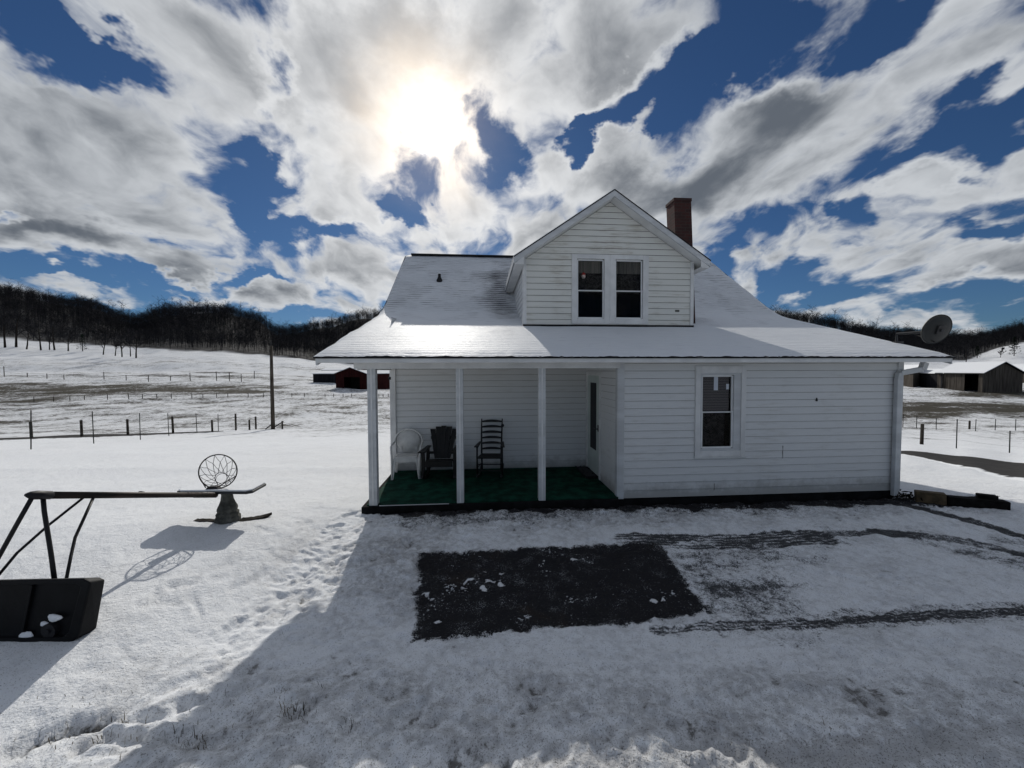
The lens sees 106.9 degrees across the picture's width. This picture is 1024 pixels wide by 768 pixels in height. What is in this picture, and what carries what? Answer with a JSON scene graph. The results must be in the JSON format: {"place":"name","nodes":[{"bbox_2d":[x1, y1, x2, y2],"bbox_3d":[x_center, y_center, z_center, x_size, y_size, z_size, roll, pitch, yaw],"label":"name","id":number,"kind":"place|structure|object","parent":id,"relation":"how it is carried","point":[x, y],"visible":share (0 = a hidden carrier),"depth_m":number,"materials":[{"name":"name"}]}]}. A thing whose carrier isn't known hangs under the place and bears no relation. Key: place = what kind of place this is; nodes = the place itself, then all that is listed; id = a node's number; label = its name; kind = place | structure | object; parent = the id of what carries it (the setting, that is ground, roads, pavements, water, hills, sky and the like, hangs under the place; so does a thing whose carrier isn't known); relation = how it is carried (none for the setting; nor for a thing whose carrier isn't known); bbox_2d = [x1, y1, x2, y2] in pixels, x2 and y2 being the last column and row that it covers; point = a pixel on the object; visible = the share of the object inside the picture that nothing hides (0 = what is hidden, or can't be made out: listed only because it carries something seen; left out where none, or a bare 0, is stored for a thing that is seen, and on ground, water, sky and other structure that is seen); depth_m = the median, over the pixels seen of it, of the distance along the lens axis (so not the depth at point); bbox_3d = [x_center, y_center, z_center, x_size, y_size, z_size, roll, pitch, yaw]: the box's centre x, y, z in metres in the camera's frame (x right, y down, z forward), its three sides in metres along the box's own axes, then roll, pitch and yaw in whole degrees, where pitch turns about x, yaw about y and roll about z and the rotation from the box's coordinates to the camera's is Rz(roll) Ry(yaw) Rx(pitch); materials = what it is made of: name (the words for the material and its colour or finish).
{"place":"outdoors","nodes":[
{"label":"outdoors","id":0,"kind":"place"},
{"bbox_2d":[239,512,271,521],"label":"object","id":1,"kind":"object","parent":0,"point":[267,515],"visible":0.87,"depth_m":5.37,"materials":[{"name":"black metal"}]},
{"bbox_2d":[0,295,1023,767],"bbox_3d":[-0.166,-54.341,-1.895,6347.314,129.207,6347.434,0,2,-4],"label":"ground","id":2,"kind":"structure","parent":0,"point":[174,575],"depth_m":7.05,"materials":[{"name":"white snow"}]},
{"bbox_2d":[0,308,17,347],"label":"winter tree","id":3,"kind":"object","parent":2,"relation":"on","point":[4,333],"visible":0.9,"depth_m":200.88,"materials":[{"name":"brown plant"}]},
{"bbox_2d":[0,305,33,346],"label":"winter tree","id":4,"kind":"object","parent":2,"relation":"on","point":[15,332],"visible":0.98,"depth_m":201.44,"materials":[{"name":"brown plant"}]},
{"bbox_2d":[19,321,40,348],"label":"winter tree","id":5,"kind":"object","parent":2,"relation":"on","point":[29,324],"visible":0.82,"depth_m":201.64,"materials":[{"name":"brown plant"}]},
{"bbox_2d":[26,319,51,349],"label":"winter tree","id":6,"kind":"object","parent":2,"relation":"on","point":[34,335],"visible":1,"depth_m":199.41,"materials":[{"name":"brown plant"}]},
{"bbox_2d":[41,330,56,349],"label":"winter tree","id":7,"kind":"object","parent":2,"relation":"on","point":[49,338],"visible":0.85,"depth_m":201.03,"materials":[{"name":"brown plant"}]},
{"bbox_2d":[41,319,64,349],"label":"winter tree","id":8,"kind":"object","parent":2,"relation":"on","point":[53,328],"visible":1,"depth_m":200.00,"materials":[{"name":"brown plant"}]},
{"bbox_2d":[53,327,79,350],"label":"winter tree","id":9,"kind":"object","parent":2,"relation":"on","point":[69,331],"visible":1,"depth_m":198.03,"materials":[{"name":"brown plant"}]},
{"bbox_2d":[77,334,87,350],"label":"tree","id":10,"kind":"object","parent":2,"relation":"on","point":[82,336],"visible":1,"depth_m":195.93,"materials":[{"name":"brown plant"}]},
{"bbox_2d":[95,333,113,354],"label":"winter tree","id":11,"kind":"object","parent":2,"relation":"on","point":[105,338],"visible":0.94,"depth_m":184.56,"materials":[{"name":"brown plant"}]},
{"bbox_2d":[0,431,223,440],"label":"country lane","id":12,"kind":"structure","parent":2,"relation":"on","point":[72,436],"depth_m":26.83,"materials":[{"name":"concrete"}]},
{"bbox_2d":[5,410,218,448],"bbox_3d":[-22.294,2.542,22.369,0.856,4.115,19.022,-1,2,-16],"label":"wire fence","id":13,"kind":"object","parent":2,"relation":"on","point":[92,426],"visible":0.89,"depth_m":19.22,"materials":[{"name":"wood"}]},
{"bbox_2d":[111,336,123,355],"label":"winter tree","id":14,"kind":"object","parent":2,"relation":"on","point":[114,345],"visible":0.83,"depth_m":178.09,"materials":[{"name":"brown plant"}]},
{"bbox_2d":[111,333,126,356],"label":"winter tree","id":15,"kind":"object","parent":2,"relation":"on","point":[121,338],"visible":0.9,"depth_m":173.00,"materials":[{"name":"brown plant"}]},
{"bbox_2d":[120,336,131,355],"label":"winter tree","id":16,"kind":"object","parent":2,"relation":"on","point":[127,342],"visible":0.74,"depth_m":167.65,"materials":[{"name":"brown plant"}]},
{"bbox_2d":[3,366,254,381],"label":"hill fence","id":17,"kind":"object","parent":2,"relation":"on","point":[126,377],"visible":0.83,"depth_m":98.15,"materials":[{"name":"wood"}]},
{"bbox_2d":[0,454,265,641],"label":"basketball hoop","id":18,"kind":"object","parent":2,"relation":"on","point":[53,608],"visible":0.98,"depth_m":2.95,"materials":[{"name":"metal"}]},
{"bbox_2d":[125,328,144,357],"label":"winter tree","id":19,"kind":"object","parent":2,"relation":"on","point":[132,334],"visible":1,"depth_m":163.43,"materials":[{"name":"brown plant"}]},
{"bbox_2d":[29,414,282,437],"bbox_3d":[-27.349,3.337,28.453,17.955,2.664,2.520,-2,3,-41],"label":"post fence","id":20,"kind":"object","parent":2,"relation":"on","point":[126,422],"visible":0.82,"depth_m":29.31,"materials":[{"name":"wood"}]},
{"bbox_2d":[194,518,213,521],"bbox_3d":[-4.208,1.886,5.227,0.336,0.032,0.101,0,2,6],"label":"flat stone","id":21,"kind":"object","parent":2,"relation":"on","point":[204,520],"visible":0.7,"depth_m":5.21,"materials":[{"name":"grey stone"}]},
{"bbox_2d":[24,393,389,401],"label":"pasture fence","id":22,"kind":"object","parent":2,"relation":"on","point":[333,395],"visible":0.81,"depth_m":66.35,"materials":[{"name":"wood"}]},
{"bbox_2d":[214,494,240,524],"bbox_3d":[-3.929,1.724,5.245,0.286,0.458,0.286,-1,2,-27],"label":"birdbath pedestal","id":23,"kind":"object","parent":2,"relation":"on","point":[227,511],"visible":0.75,"depth_m":5.17,"materials":[{"name":"concrete"}]},
{"bbox_2d":[265,340,283,428],"bbox_3d":[-21.214,0.331,33.989,1.483,8.526,0.860,0,2,-4],"label":"utility pole","id":24,"kind":"object","parent":2,"relation":"on","point":[272,408],"visible":0.89,"depth_m":34.12,"materials":[{"name":"brown wood"}]},
{"bbox_2d":[312,371,337,382],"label":"open shed","id":25,"kind":"structure","parent":2,"relation":"on","point":[325,376],"depth_m":100.22,"materials":[{"name":"grey wood"}]},
{"bbox_2d":[321,368,345,370],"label":"back shed","id":26,"kind":"structure","parent":2,"relation":"on","point":[332,369],"depth_m":116.04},
{"bbox_2d":[333,367,389,389],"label":"red barn","id":27,"kind":"structure","parent":2,"relation":"on","point":[350,377],"depth_m":82.67,"materials":[{"name":"red wood"}]},
{"bbox_2d":[0,280,1023,358],"bbox_3d":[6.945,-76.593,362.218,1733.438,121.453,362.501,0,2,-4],"label":"forest","id":28,"kind":"object","parent":2,"relation":"on","point":[114,319],"visible":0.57,"depth_m":320.38,"materials":[{"name":"plant"}]},
{"bbox_2d":[313,189,955,514],"bbox_3d":[1.751,-1.174,13.044,10.560,6.479,14.060,0,2,-4],"label":"farmhouse","id":29,"kind":"object","parent":2,"relation":"on","point":[625,350],"visible":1,"depth_m":6.87,"materials":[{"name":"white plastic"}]},
{"bbox_2d":[390,428,423,479],"bbox_3d":[-2.151,1.412,7.804,0.642,0.941,0.610,0,2,-8],"label":"plastic chair","id":30,"kind":"object","parent":29,"relation":"on","point":[408,440],"visible":0.93,"depth_m":7.99,"materials":[{"name":"white plastic"}]},
{"bbox_2d":[418,426,456,478],"bbox_3d":[-1.436,1.392,7.705,0.789,0.985,0.858,0,2,-2],"label":"rocking armchair","id":31,"kind":"object","parent":29,"relation":"on","point":[443,438],"visible":0.91,"depth_m":7.89,"materials":[{"name":"black paint"}]},
{"bbox_2d":[474,419,504,476],"bbox_3d":[-0.438,1.317,7.791,0.609,1.127,0.917,0,2,2],"label":"rocking chair","id":32,"kind":"object","parent":29,"relation":"on","point":[482,456],"visible":1,"depth_m":7.99,"materials":[{"name":"black paint"}]},
{"bbox_2d":[571,254,609,323],"bbox_3d":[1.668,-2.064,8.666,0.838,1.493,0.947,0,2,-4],"label":"window","id":33,"kind":"structure","parent":29,"relation":"in","point":[590,272],"depth_m":8.23,"materials":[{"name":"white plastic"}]},
{"bbox_2d":[586,372,600,479],"bbox_3d":[1.670,0.818,7.875,0.100,2.110,0.950,0,2,-4],"label":"door","id":34,"kind":"structure","parent":29,"relation":"in","point":[593,380],"depth_m":7.84,"materials":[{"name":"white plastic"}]},
{"bbox_2d":[610,255,648,323],"bbox_3d":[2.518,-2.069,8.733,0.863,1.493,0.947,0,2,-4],"label":"window","id":35,"kind":"structure","parent":29,"relation":"in","point":[629,274],"depth_m":8.30,"materials":[{"name":"white plastic"}]},
{"bbox_2d":[694,366,746,457],"bbox_3d":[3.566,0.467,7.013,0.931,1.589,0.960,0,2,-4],"label":"window","id":36,"kind":"structure","parent":29,"relation":"in","point":[720,391],"depth_m":6.59,"materials":[{"name":"white plastic"}]},
{"bbox_2d":[894,314,952,343],"bbox_3d":[7.443,-0.982,6.990,0.435,0.510,0.803,-1,2,-26],"label":"satellite dish","id":37,"kind":"object","parent":29,"relation":"attached to","point":[936,329],"visible":0.98,"depth_m":6.73,"materials":[{"name":"metal"}]},
{"bbox_2d":[903,365,919,386],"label":"brown shed","id":38,"kind":"structure","parent":2,"relation":"on","point":[912,380],"depth_m":93.68,"materials":[{"name":"brown wood"}]},
{"bbox_2d":[919,369,943,388],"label":"lean to barn","id":39,"kind":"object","parent":2,"relation":"on","point":[928,378],"visible":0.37,"depth_m":90.71,"materials":[{"name":"grey wood"}]},
{"bbox_2d":[905,419,1012,452],"bbox_3d":[21.241,2.584,17.712,1.598,2.259,7.189,0,2,-4],"label":"roadside fence","id":40,"kind":"object","parent":2,"relation":"on","point":[922,438],"visible":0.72,"depth_m":18.23,"materials":[{"name":"wood"}]},
{"bbox_2d":[902,414,1015,430],"bbox_3d":[42.090,3.801,34.651,8.866,1.820,2.131,1,2,30],"label":"meadow fence","id":41,"kind":"object","parent":2,"relation":"on","point":[969,424],"visible":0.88,"depth_m":35.40,"materials":[{"name":"wood"}]},
{"bbox_2d":[960,346,972,361],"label":"winter tree","id":42,"kind":"object","parent":2,"relation":"on","point":[963,347],"visible":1,"depth_m":195.13,"materials":[{"name":"brown plant"}]},
{"bbox_2d":[972,346,981,357],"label":"evergreen tree","id":43,"kind":"object","parent":2,"relation":"on","point":[977,350],"visible":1,"depth_m":214.76,"materials":[{"name":"green plant"}]},
{"bbox_2d":[935,361,1023,392],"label":"tobacco barn","id":44,"kind":"structure","parent":2,"relation":"on","point":[996,376],"depth_m":81.14,"materials":[{"name":"brown wood"}]},
{"bbox_2d":[1009,337,1020,355],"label":"evergreen tree","id":45,"kind":"object","parent":2,"relation":"on","point":[1014,342],"visible":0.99,"depth_m":204.56,"materials":[{"name":"green plant"}]},
{"bbox_2d":[1012,364,1023,382],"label":"back barn","id":46,"kind":"structure","parent":2,"relation":"on","point":[1020,366],"depth_m":102.72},
{"bbox_2d":[0,0,1023,334],"label":"sky","id":47,"kind":"structure","parent":0,"point":[862,159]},
{"bbox_2d":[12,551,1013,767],"bbox_3d":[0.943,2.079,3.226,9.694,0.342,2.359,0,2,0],"label":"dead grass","id":48,"kind":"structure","parent":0,"point":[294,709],"depth_m":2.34,"materials":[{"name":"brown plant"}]},
{"bbox_2d":[62,495,1023,767],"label":"driveway","id":49,"kind":"structure","parent":0,"point":[458,639],"depth_m":3.21,"materials":[{"name":"white snow"}]},
{"bbox_2d":[887,489,926,501],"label":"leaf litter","id":50,"kind":"object","parent":49,"relation":"on","point":[910,495],"visible":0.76,"depth_m":6.76,"materials":[{"name":"brown plant"}]},
{"bbox_2d":[914,490,946,505],"bbox_3d":[7.210,1.957,6.550,0.369,0.207,0.160,1,3,38],"label":"landscape timber","id":51,"kind":"object","parent":49,"relation":"on","point":[939,498],"visible":0.99,"depth_m":6.50,"materials":[{"name":"brown wood"}]},
{"bbox_2d":[947,495,1010,509],"bbox_3d":[7.666,1.966,6.272,0.718,0.166,0.160,1,2,23],"label":"landscape timber","id":52,"kind":"object","parent":49,"relation":"on","point":[967,502],"visible":0.74,"depth_m":6.22,"materials":[{"name":"black wood"}]},
{"bbox_2d":[975,493,998,499],"bbox_3d":[7.830,1.856,6.262,0.221,0.072,0.120,1,2,34],"label":"landscape timber","id":53,"kind":"object","parent":52,"relation":"on","point":[986,496],"visible":1,"depth_m":6.23,"materials":[{"name":"black wood"}]},
{"bbox_2d":[901,451,1023,480],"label":"side road","id":54,"kind":"structure","parent":0,"point":[1009,470],"depth_m":11.61,"materials":[{"name":"grey asphalt"}]}
]}

